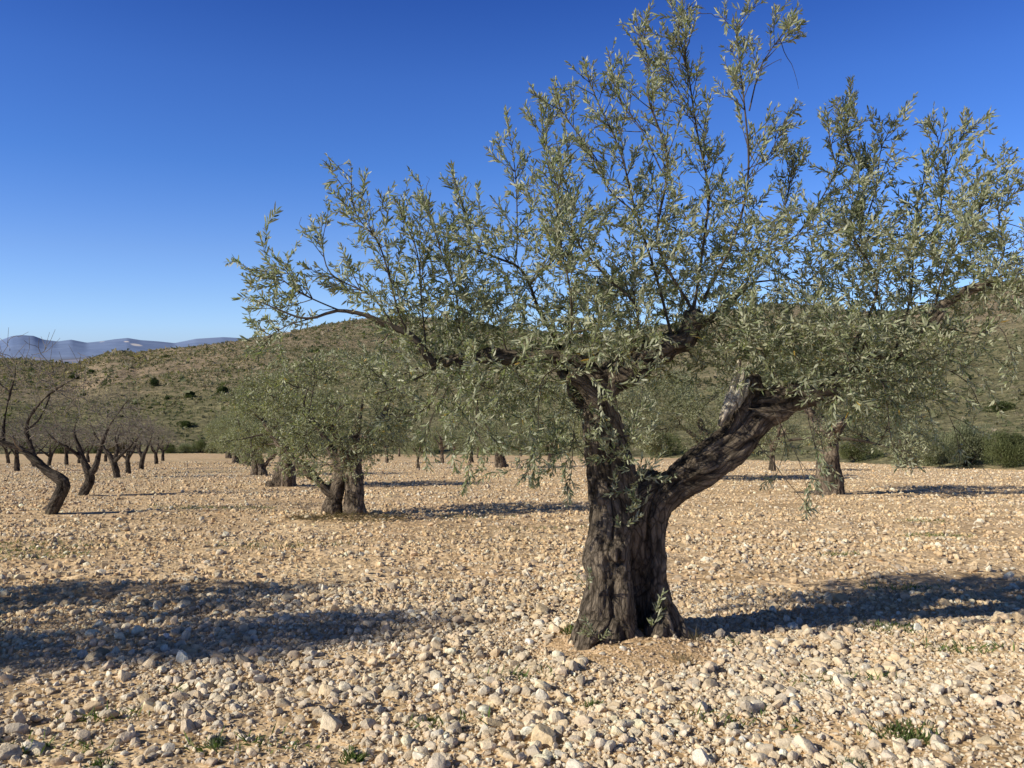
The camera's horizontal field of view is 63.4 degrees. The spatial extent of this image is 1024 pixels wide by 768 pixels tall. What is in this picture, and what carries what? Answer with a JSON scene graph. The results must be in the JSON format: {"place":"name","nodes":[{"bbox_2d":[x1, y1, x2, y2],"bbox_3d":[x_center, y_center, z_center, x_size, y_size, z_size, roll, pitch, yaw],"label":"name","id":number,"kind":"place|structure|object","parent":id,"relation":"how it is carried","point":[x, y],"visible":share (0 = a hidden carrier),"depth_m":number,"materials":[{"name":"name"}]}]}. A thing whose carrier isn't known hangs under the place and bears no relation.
{"place":"outdoors","nodes":[
{"label":"outdoors","id":0,"kind":"place"},
{"bbox_2d":[0,335,248,363],"bbox_3d":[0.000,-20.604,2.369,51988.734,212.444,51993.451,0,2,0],"label":"distant mountains","id":1,"kind":"structure","parent":0,"point":[16,344],"depth_m":7386.48,"materials":[{"name":"blue stone"}]},
{"bbox_2d":[0,453,1023,767],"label":"ground","id":2,"kind":"structure","parent":0,"point":[848,583],"depth_m":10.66,"materials":[{"name":"beige gravel"}]},
{"bbox_2d":[0,744,22,759],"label":"rock","id":3,"kind":"object","parent":2,"relation":"on","point":[8,751],"visible":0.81,"depth_m":4.18,"materials":[{"name":"stone"}]},
{"bbox_2d":[0,426,25,462],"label":"almond tree","id":4,"kind":"object","parent":2,"relation":"on","point":[7,454],"visible":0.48,"depth_m":65.00,"materials":[{"name":"brown plant"}]},
{"bbox_2d":[0,411,48,470],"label":"almond tree","id":5,"kind":"object","parent":2,"relation":"on","point":[16,461],"visible":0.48,"depth_m":47.13,"materials":[{"name":"brown plant"}]},
{"bbox_2d":[9,422,58,466],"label":"almond tree","id":6,"kind":"object","parent":2,"relation":"on","point":[46,433],"visible":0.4,"depth_m":55.71,"materials":[{"name":"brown plant"}]},
{"bbox_2d":[23,423,73,465],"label":"almond tree","id":7,"kind":"object","parent":2,"relation":"on","point":[50,456],"visible":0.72,"depth_m":57.83,"materials":[{"name":"brown plant"}]},
{"bbox_2d":[0,327,114,514],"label":"almond tree","id":8,"kind":"object","parent":2,"relation":"on","point":[60,492],"visible":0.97,"depth_m":18.38,"materials":[{"name":"brown plant"}]},
{"bbox_2d":[48,424,83,464],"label":"almond tree","id":9,"kind":"object","parent":2,"relation":"on","point":[66,461],"visible":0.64,"depth_m":60.00,"materials":[{"name":"brown plant"}]},
{"bbox_2d":[60,427,92,462],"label":"almond tree","id":10,"kind":"object","parent":2,"relation":"on","point":[78,460],"visible":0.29,"depth_m":65.11,"materials":[{"name":"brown plant"}]},
{"bbox_2d":[67,427,107,461],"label":"almond tree","id":11,"kind":"object","parent":2,"relation":"on","point":[87,454],"visible":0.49,"depth_m":67.96,"materials":[{"name":"brown plant"}]},
{"bbox_2d":[35,381,146,495],"bbox_3d":[-12.568,1.686,24.928,3.176,3.844,2.930,0,2,0],"label":"almond tree","id":12,"kind":"object","parent":2,"relation":"on","point":[89,471],"visible":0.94,"depth_m":24.94,"materials":[{"name":"brown plant"}]},
{"bbox_2d":[84,651,101,660],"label":"rock","id":13,"kind":"object","parent":2,"relation":"on","point":[98,654],"visible":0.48,"depth_m":5.99,"materials":[{"name":"stone"}]},
{"bbox_2d":[83,701,104,710],"bbox_3d":[-2.543,1.970,5.045,0.113,0.062,0.135,0,2,-2],"label":"rock","id":14,"kind":"object","parent":2,"relation":"on","point":[89,705],"visible":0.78,"depth_m":5.03,"materials":[{"name":"stone"}]},
{"bbox_2d":[83,756,114,767],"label":"weed","id":15,"kind":"object","parent":2,"relation":"on","point":[96,763],"visible":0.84,"depth_m":4.14,"materials":[{"name":"green plant"}]},
{"bbox_2d":[94,647,109,655],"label":"rock","id":16,"kind":"object","parent":2,"relation":"on","point":[104,651],"visible":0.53,"depth_m":6.34,"materials":[{"name":"stone"}]},
{"bbox_2d":[93,431,122,461],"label":"almond tree","id":17,"kind":"object","parent":2,"relation":"on","point":[105,457],"visible":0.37,"depth_m":71.06,"materials":[{"name":"brown plant"}]},
{"bbox_2d":[106,738,123,744],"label":"rock","id":18,"kind":"object","parent":2,"relation":"on","point":[117,741],"visible":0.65,"depth_m":4.37,"materials":[{"name":"stone"}]},
{"bbox_2d":[75,402,160,477],"bbox_3d":[-18.012,2.616,38.009,3.672,3.764,3.341,0,2,0],"label":"almond tree","id":19,"kind":"object","parent":2,"relation":"on","point":[115,458],"visible":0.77,"depth_m":37.84,"materials":[{"name":"brown plant"}]},
{"bbox_2d":[98,417,158,473],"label":"almond tree","id":20,"kind":"object","parent":2,"relation":"on","point":[127,457],"visible":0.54,"depth_m":43.19,"materials":[{"name":"brown plant"}]},
{"bbox_2d":[110,414,165,468],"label":"almond tree","id":21,"kind":"object","parent":2,"relation":"on","point":[142,458],"visible":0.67,"depth_m":50.13,"materials":[{"name":"brown plant"}]},
{"bbox_2d":[138,693,149,702],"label":"rock","id":22,"kind":"object","parent":2,"relation":"on","point":[142,697],"visible":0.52,"depth_m":5.17,"materials":[{"name":"stone"}]},
{"bbox_2d":[141,700,155,710],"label":"rock","id":23,"kind":"object","parent":2,"relation":"on","point":[148,705],"visible":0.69,"depth_m":4.92,"materials":[{"name":"stone"}]},
{"bbox_2d":[137,421,175,463],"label":"almond tree","id":24,"kind":"object","parent":2,"relation":"on","point":[155,454],"visible":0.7,"depth_m":62.45,"materials":[{"name":"brown plant"}]},
{"bbox_2d":[149,652,163,660],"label":"rock","id":25,"kind":"object","parent":2,"relation":"on","point":[157,656],"visible":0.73,"depth_m":5.96,"materials":[{"name":"stone"}]},
{"bbox_2d":[147,428,178,460],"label":"almond tree","id":26,"kind":"object","parent":2,"relation":"on","point":[162,454],"visible":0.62,"depth_m":74.52,"materials":[{"name":"brown plant"}]},
{"bbox_2d":[177,599,190,607],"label":"rock","id":27,"kind":"object","parent":2,"relation":"on","point":[187,603],"visible":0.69,"depth_m":7.92,"materials":[{"name":"stone"}]},
{"bbox_2d":[185,647,198,653],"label":"rock","id":28,"kind":"object","parent":2,"relation":"on","point":[188,650],"visible":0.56,"depth_m":6.18,"materials":[{"name":"stone"}]},
{"bbox_2d":[196,733,224,748],"bbox_3d":[-1.585,1.890,4.394,0.145,0.060,0.126,0,2,0],"label":"weed","id":29,"kind":"object","parent":2,"relation":"on","point":[212,744],"visible":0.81,"depth_m":4.37,"materials":[{"name":"green plant"}]},
{"bbox_2d":[203,419,237,457],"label":"olive tree","id":30,"kind":"object","parent":2,"relation":"on","point":[229,455],"visible":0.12,"depth_m":86.85,"materials":[{"name":"green plant"}]},
{"bbox_2d":[201,409,260,462],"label":"olive tree","id":31,"kind":"object","parent":2,"relation":"on","point":[209,432],"visible":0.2,"depth_m":64.23,"materials":[{"name":"green plant"}]},
{"bbox_2d":[211,414,274,465],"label":"olive tree","id":32,"kind":"object","parent":2,"relation":"on","point":[223,428],"visible":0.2,"depth_m":57.09,"materials":[{"name":"green plant"}]},
{"bbox_2d":[223,393,294,475],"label":"olive tree","id":33,"kind":"object","parent":2,"relation":"on","point":[259,469],"visible":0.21,"depth_m":40.66,"materials":[{"name":"green plant"}]},
{"bbox_2d":[213,361,338,486],"bbox_3d":[-8.457,1.595,30.299,4.537,4.910,4.837,-1,3,-13],"label":"olive tree","id":34,"kind":"object","parent":2,"relation":"on","point":[278,478],"visible":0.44,"depth_m":29.53,"materials":[{"name":"green plant"}]},
{"bbox_2d":[272,707,282,716],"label":"rock","id":35,"kind":"object","parent":2,"relation":"on","point":[278,711],"visible":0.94,"depth_m":4.78,"materials":[{"name":"stone"}]},
{"bbox_2d":[275,698,291,707],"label":"rock","id":36,"kind":"object","parent":2,"relation":"on","point":[282,702],"visible":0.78,"depth_m":4.93,"materials":[{"name":"stone"}]},
{"bbox_2d":[290,660,300,668],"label":"rock","id":37,"kind":"object","parent":2,"relation":"on","point":[297,663],"visible":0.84,"depth_m":5.90,"materials":[{"name":"stone"}]},
{"bbox_2d":[295,690,311,695],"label":"rock","id":38,"kind":"object","parent":2,"relation":"on","point":[299,693],"visible":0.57,"depth_m":5.23,"materials":[{"name":"stone"}]},
{"bbox_2d":[318,683,340,696],"bbox_3d":[-1.143,1.928,5.184,0.155,0.096,0.124,22,-7,12],"label":"rock","id":39,"kind":"object","parent":2,"relation":"on","point":[325,689],"visible":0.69,"depth_m":5.15,"materials":[{"name":"stone"}]},
{"bbox_2d":[320,712,342,732],"bbox_3d":[-1.039,1.938,4.716,0.144,0.111,0.152,19,-2,14],"label":"rock","id":40,"kind":"object","parent":2,"relation":"on","point":[330,722],"visible":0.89,"depth_m":4.67,"materials":[{"name":"stone"}]},
{"bbox_2d":[246,330,427,514],"bbox_3d":[-3.876,0.957,18.190,3.675,4.367,3.750,1,3,29],"label":"olive tree","id":41,"kind":"object","parent":2,"relation":"on","point":[349,455],"visible":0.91,"depth_m":17.68,"materials":[{"name":"green plant"}]},
{"bbox_2d":[283,507,415,521],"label":"dry litter","id":42,"kind":"object","parent":2,"relation":"on","point":[328,515],"visible":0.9,"depth_m":17.38,"materials":[{"name":"brown plant"}]},
{"bbox_2d":[337,744,369,764],"bbox_3d":[-0.811,1.850,4.132,0.167,0.073,0.162,2,3,40],"label":"weed","id":43,"kind":"object","parent":2,"relation":"on","point":[353,755],"visible":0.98,"depth_m":4.13,"materials":[{"name":"green plant"}]},
{"bbox_2d":[373,428,405,462],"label":"olive tree","id":44,"kind":"object","parent":2,"relation":"on","point":[386,460],"visible":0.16,"depth_m":65.04,"materials":[{"name":"green plant"}]},
{"bbox_2d":[381,689,399,697],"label":"rock","id":45,"kind":"object","parent":2,"relation":"on","point":[393,693],"visible":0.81,"depth_m":5.15,"materials":[{"name":"stone"}]},
{"bbox_2d":[401,430,432,467],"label":"olive tree","id":46,"kind":"object","parent":2,"relation":"on","point":[413,449],"visible":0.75,"depth_m":51.79,"materials":[{"name":"green plant"}]},
{"bbox_2d":[422,420,460,462],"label":"olive tree","id":47,"kind":"object","parent":2,"relation":"on","point":[440,441],"visible":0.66,"depth_m":65.03,"materials":[{"name":"green plant"}]},
{"bbox_2d":[452,419,486,461],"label":"olive tree","id":48,"kind":"object","parent":2,"relation":"on","point":[464,440],"visible":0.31,"depth_m":67.93,"materials":[{"name":"green plant"}]},
{"bbox_2d":[487,718,503,727],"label":"rock","id":49,"kind":"object","parent":2,"relation":"on","point":[492,722],"visible":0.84,"depth_m":4.63,"materials":[{"name":"stone"}]},
{"bbox_2d":[461,405,532,467],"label":"olive tree","id":50,"kind":"object","parent":2,"relation":"on","point":[500,460],"visible":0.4,"depth_m":53.49,"materials":[{"name":"green plant"}]},
{"bbox_2d":[498,747,512,755],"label":"rock","id":51,"kind":"object","parent":2,"relation":"on","point":[501,750],"visible":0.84,"depth_m":4.14,"materials":[{"name":"stone"}]},
{"bbox_2d":[0,504,1013,757],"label":"grass","id":52,"kind":"structure","parent":2,"relation":"on","point":[478,676],"depth_m":5.52,"materials":[{"name":"green plant"}]},
{"bbox_2d":[502,751,516,759],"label":"rock","id":53,"kind":"object","parent":2,"relation":"on","point":[509,755],"visible":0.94,"depth_m":4.10,"materials":[{"name":"stone"}]},
{"bbox_2d":[536,603,548,614],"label":"rock","id":54,"kind":"object","parent":2,"relation":"on","point":[542,608],"visible":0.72,"depth_m":7.77,"materials":[{"name":"stone"}]},
{"bbox_2d":[531,723,555,747],"bbox_3d":[0.173,1.849,4.335,0.134,0.108,0.160,-2,3,-33],"label":"rock","id":55,"kind":"object","parent":2,"relation":"on","point":[544,734],"visible":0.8,"depth_m":4.30,"materials":[{"name":"stone"}]},
{"bbox_2d":[528,415,575,461],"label":"olive tree","id":56,"kind":"object","parent":2,"relation":"on","point":[550,454],"visible":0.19,"depth_m":70.84,"materials":[{"name":"green plant"}]},
{"bbox_2d":[559,622,573,634],"bbox_3d":[0.470,1.974,6.706,0.179,0.096,0.191,2,3,32],"label":"weed","id":57,"kind":"object","parent":2,"relation":"on","point":[567,630],"visible":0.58,"depth_m":6.70,"materials":[{"name":"green plant"}]},
{"bbox_2d":[580,697,604,706],"bbox_3d":[0.495,1.926,5.012,0.147,0.065,0.139,-2,3,-36],"label":"weed","id":58,"kind":"object","parent":2,"relation":"on","point":[592,702],"visible":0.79,"depth_m":5.02,"materials":[{"name":"green plant"}]},
{"bbox_2d":[537,375,671,462],"bbox_3d":[4.046,1.667,35.188,5.338,5.581,5.856,1,3,21],"label":"olive tree","id":59,"kind":"object","parent":2,"relation":"on","point":[631,401],"visible":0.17,"depth_m":34.91,"materials":[{"name":"green plant"}]},
{"bbox_2d":[224,0,1023,649],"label":"olive tree","id":60,"kind":"object","parent":2,"relation":"on","point":[624,564],"visible":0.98,"depth_m":6.40,"materials":[{"name":"green plant"}]},
{"bbox_2d":[646,702,655,708],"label":"rock","id":61,"kind":"object","parent":2,"relation":"on","point":[651,705],"visible":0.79,"depth_m":4.87,"materials":[{"name":"stone"}]},
{"bbox_2d":[654,686,669,692],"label":"rock","id":62,"kind":"object","parent":2,"relation":"on","point":[659,689],"visible":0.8,"depth_m":5.30,"materials":[{"name":"stone"}]},
{"bbox_2d":[666,650,700,665],"bbox_3d":[1.219,1.958,5.949,0.227,0.072,0.225,2,3,38],"label":"dry weed","id":63,"kind":"object","parent":2,"relation":"on","point":[683,657],"visible":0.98,"depth_m":5.97,"materials":[{"name":"brown plant"}]},
{"bbox_2d":[682,701,693,709],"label":"rock","id":64,"kind":"object","parent":2,"relation":"on","point":[687,705],"visible":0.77,"depth_m":4.87,"materials":[{"name":"stone"}]},
{"bbox_2d":[686,627,703,641],"bbox_3d":[1.422,1.955,6.491,0.168,0.137,0.233,0,2,0],"label":"dry weed","id":65,"kind":"object","parent":2,"relation":"on","point":[695,635],"visible":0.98,"depth_m":6.49,"materials":[{"name":"brown plant"}]},
{"bbox_2d":[641,361,755,456],"bbox_3d":[8.366,1.725,36.144,5.417,5.499,5.081,-1,3,-29],"label":"olive tree","id":66,"kind":"object","parent":2,"relation":"on","point":[679,400],"visible":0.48,"depth_m":35.28,"materials":[{"name":"green plant"}]},
{"bbox_2d":[773,729,783,737],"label":"rock","id":67,"kind":"object","parent":2,"relation":"on","point":[778,732],"visible":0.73,"depth_m":4.51,"materials":[{"name":"stone"}]},
{"bbox_2d":[760,415,806,470],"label":"olive tree","id":68,"kind":"object","parent":2,"relation":"on","point":[793,431],"visible":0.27,"depth_m":46.98,"materials":[{"name":"green plant"}]},
{"bbox_2d":[775,738,792,749],"bbox_3d":[1.464,1.923,4.382,0.141,0.082,0.079,-4,22,19],"label":"rock","id":69,"kind":"object","parent":2,"relation":"on","point":[784,743],"visible":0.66,"depth_m":4.38,"materials":[{"name":"stone"}]},
{"bbox_2d":[774,636,794,643],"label":"rock","id":70,"kind":"object","parent":2,"relation":"on","point":[781,639],"visible":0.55,"depth_m":6.48,"materials":[{"name":"stone"}]},
{"bbox_2d":[791,639,805,647],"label":"rock","id":71,"kind":"object","parent":2,"relation":"on","point":[799,643],"visible":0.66,"depth_m":6.38,"materials":[{"name":"stone"}]},
{"bbox_2d":[794,735,815,755],"bbox_3d":[1.540,1.906,4.353,0.122,0.074,0.142,33,7,-6],"label":"rock","id":72,"kind":"object","parent":2,"relation":"on","point":[806,746],"visible":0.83,"depth_m":4.32,"materials":[{"name":"stone"}]},
{"bbox_2d":[813,752,831,765],"bbox_3d":[1.566,1.914,4.193,0.092,0.078,0.094,13,-7,31],"label":"rock","id":73,"kind":"object","parent":2,"relation":"on","point":[823,759],"visible":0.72,"depth_m":4.17,"materials":[{"name":"stone"}]},
{"bbox_2d":[730,317,944,495],"bbox_3d":[9.663,0.806,25.365,6.228,5.936,5.677,0,2,0],"label":"olive tree","id":74,"kind":"object","parent":2,"relation":"on","point":[830,444],"visible":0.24,"depth_m":25.09,"materials":[{"name":"green plant"}]},
{"bbox_2d":[831,593,848,601],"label":"rock","id":75,"kind":"object","parent":2,"relation":"on","point":[839,597],"visible":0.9,"depth_m":8.17,"materials":[{"name":"stone"}]},
{"bbox_2d":[841,756,870,767],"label":"weed","id":76,"kind":"object","parent":2,"relation":"on","point":[851,761],"visible":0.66,"depth_m":4.16,"materials":[{"name":"green plant"}]},
{"bbox_2d":[856,718,871,725],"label":"rock","id":77,"kind":"object","parent":2,"relation":"on","point":[862,720],"visible":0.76,"depth_m":4.71,"materials":[{"name":"stone"}]},
{"bbox_2d":[860,691,869,698],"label":"rock","id":78,"kind":"object","parent":2,"relation":"on","point":[863,694],"visible":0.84,"depth_m":5.12,"materials":[{"name":"stone"}]},
{"bbox_2d":[867,749,878,757],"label":"rock","id":79,"kind":"object","parent":2,"relation":"on","point":[871,752],"visible":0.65,"depth_m":4.27,"materials":[{"name":"stone"}]},
{"bbox_2d":[867,667,883,677],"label":"rock","id":80,"kind":"object","parent":2,"relation":"on","point":[878,670],"visible":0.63,"depth_m":5.62,"materials":[{"name":"stone"}]},
{"bbox_2d":[852,618,933,634],"bbox_3d":[3.202,2.057,6.906,0.650,0.052,0.605,0,2,0],"label":"weed","id":81,"kind":"object","parent":2,"relation":"on","point":[882,624],"visible":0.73,"depth_m":7.04,"materials":[{"name":"green plant"}]},
{"bbox_2d":[855,715,954,745],"bbox_3d":[2.187,1.910,4.561,0.500,0.067,0.463,2,3,34],"label":"weed","id":82,"kind":"object","parent":2,"relation":"on","point":[909,735],"visible":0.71,"depth_m":4.56,"materials":[{"name":"green plant"}]},
{"bbox_2d":[875,412,943,468],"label":"olive tree","id":83,"kind":"object","parent":2,"relation":"on","point":[924,439],"visible":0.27,"depth_m":51.35,"materials":[{"name":"green plant"}]},
{"bbox_2d":[938,695,951,705],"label":"rock","id":84,"kind":"object","parent":2,"relation":"on","point":[943,699],"visible":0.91,"depth_m":5.01,"materials":[{"name":"stone"}]},
{"bbox_2d":[949,730,965,740],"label":"rock","id":85,"kind":"object","parent":2,"relation":"on","point":[960,735],"visible":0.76,"depth_m":4.49,"materials":[{"name":"stone"}]},
{"bbox_2d":[965,662,985,670],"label":"rock","id":86,"kind":"object","parent":2,"relation":"on","point":[978,666],"visible":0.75,"depth_m":5.77,"materials":[{"name":"stone"}]},
{"bbox_2d":[972,735,1000,746],"bbox_3d":[2.547,1.919,4.432,0.120,0.068,0.132,-12,-2,-43],"label":"rock","id":87,"kind":"object","parent":2,"relation":"on","point":[988,740],"visible":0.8,"depth_m":4.39,"materials":[{"name":"stone"}]},
{"bbox_2d":[0,279,1023,469],"bbox_3d":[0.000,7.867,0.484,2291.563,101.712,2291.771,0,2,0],"label":"hillside","id":88,"kind":"structure","parent":0,"point":[809,456],"depth_m":188.93,"materials":[{"name":"green plant"}]},
{"bbox_2d":[48,439,67,453],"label":"shrub","id":89,"kind":"object","parent":88,"relation":"on","point":[58,451],"visible":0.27,"depth_m":122.65,"materials":[{"name":"green plant"}]},
{"bbox_2d":[109,442,131,452],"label":"shrub","id":90,"kind":"object","parent":88,"relation":"on","point":[111,449],"visible":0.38,"depth_m":125.86,"materials":[{"name":"green plant"}]},
{"bbox_2d":[149,377,159,386],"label":"shrub","id":91,"kind":"object","parent":88,"relation":"on","point":[154,383],"visible":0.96,"depth_m":242.28,"materials":[{"name":"green plant"}]},
{"bbox_2d":[161,444,175,452],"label":"shrub","id":92,"kind":"object","parent":88,"relation":"on","point":[170,449],"visible":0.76,"depth_m":127.40,"materials":[{"name":"green plant"}]},
{"bbox_2d":[176,443,193,452],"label":"shrub","id":93,"kind":"object","parent":88,"relation":"on","point":[185,448],"visible":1,"depth_m":128.01,"materials":[{"name":"green plant"}]},
{"bbox_2d":[177,420,195,426],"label":"shrub","id":94,"kind":"object","parent":88,"relation":"on","point":[186,423],"visible":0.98,"depth_m":168.28,"materials":[{"name":"green plant"}]},
{"bbox_2d":[188,440,207,452],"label":"shrub","id":95,"kind":"object","parent":88,"relation":"on","point":[201,444],"visible":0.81,"depth_m":128.70,"materials":[{"name":"green plant"}]},
{"bbox_2d":[216,386,229,392],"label":"shrub","id":96,"kind":"object","parent":88,"relation":"on","point":[222,389],"visible":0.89,"depth_m":217.75,"materials":[{"name":"green plant"}]},
{"bbox_2d":[412,435,438,453],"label":"shrub","id":97,"kind":"object","parent":88,"relation":"on","point":[418,446],"visible":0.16,"depth_m":115.89,"materials":[{"name":"green plant"}]},
{"bbox_2d":[0,278,1023,462],"bbox_3d":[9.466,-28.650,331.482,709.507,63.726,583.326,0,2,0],"label":"hillside scrub","id":98,"kind":"object","parent":88,"relation":"on","point":[108,354],"visible":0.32,"depth_m":257.81,"materials":[{"name":"green plant"}]},
{"bbox_2d":[530,432,557,454],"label":"shrub","id":99,"kind":"object","parent":88,"relation":"on","point":[546,448],"visible":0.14,"depth_m":103.82,"materials":[{"name":"green plant"}]},
{"bbox_2d":[646,431,687,456],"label":"shrub","id":100,"kind":"object","parent":88,"relation":"on","point":[670,442],"visible":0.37,"depth_m":89.63,"materials":[{"name":"green plant"}]},
{"bbox_2d":[839,434,884,461],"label":"shrub","id":101,"kind":"object","parent":88,"relation":"on","point":[846,452],"visible":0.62,"depth_m":66.69,"materials":[{"name":"green plant"}]},
{"bbox_2d":[917,431,958,465],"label":"shrub","id":102,"kind":"object","parent":88,"relation":"on","point":[931,461],"visible":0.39,"depth_m":56.58,"materials":[{"name":"green plant"}]},
{"bbox_2d":[936,417,997,467],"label":"shrub","id":103,"kind":"object","parent":88,"relation":"on","point":[975,441],"visible":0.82,"depth_m":53.95,"materials":[{"name":"green plant"}]},
{"bbox_2d":[982,401,1015,411],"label":"shrub","id":104,"kind":"object","parent":88,"relation":"on","point":[1007,406],"visible":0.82,"depth_m":89.34,"materials":[{"name":"green plant"}]},
{"bbox_2d":[980,430,1023,467],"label":"shrub","id":105,"kind":"object","parent":88,"relation":"on","point":[1006,450],"visible":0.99,"depth_m":51.44,"materials":[{"name":"green plant"}]},
{"bbox_2d":[0,0,1023,342],"label":"sky","id":106,"kind":"structure","parent":0,"point":[146,146],"materials":[{"name":"blue"}]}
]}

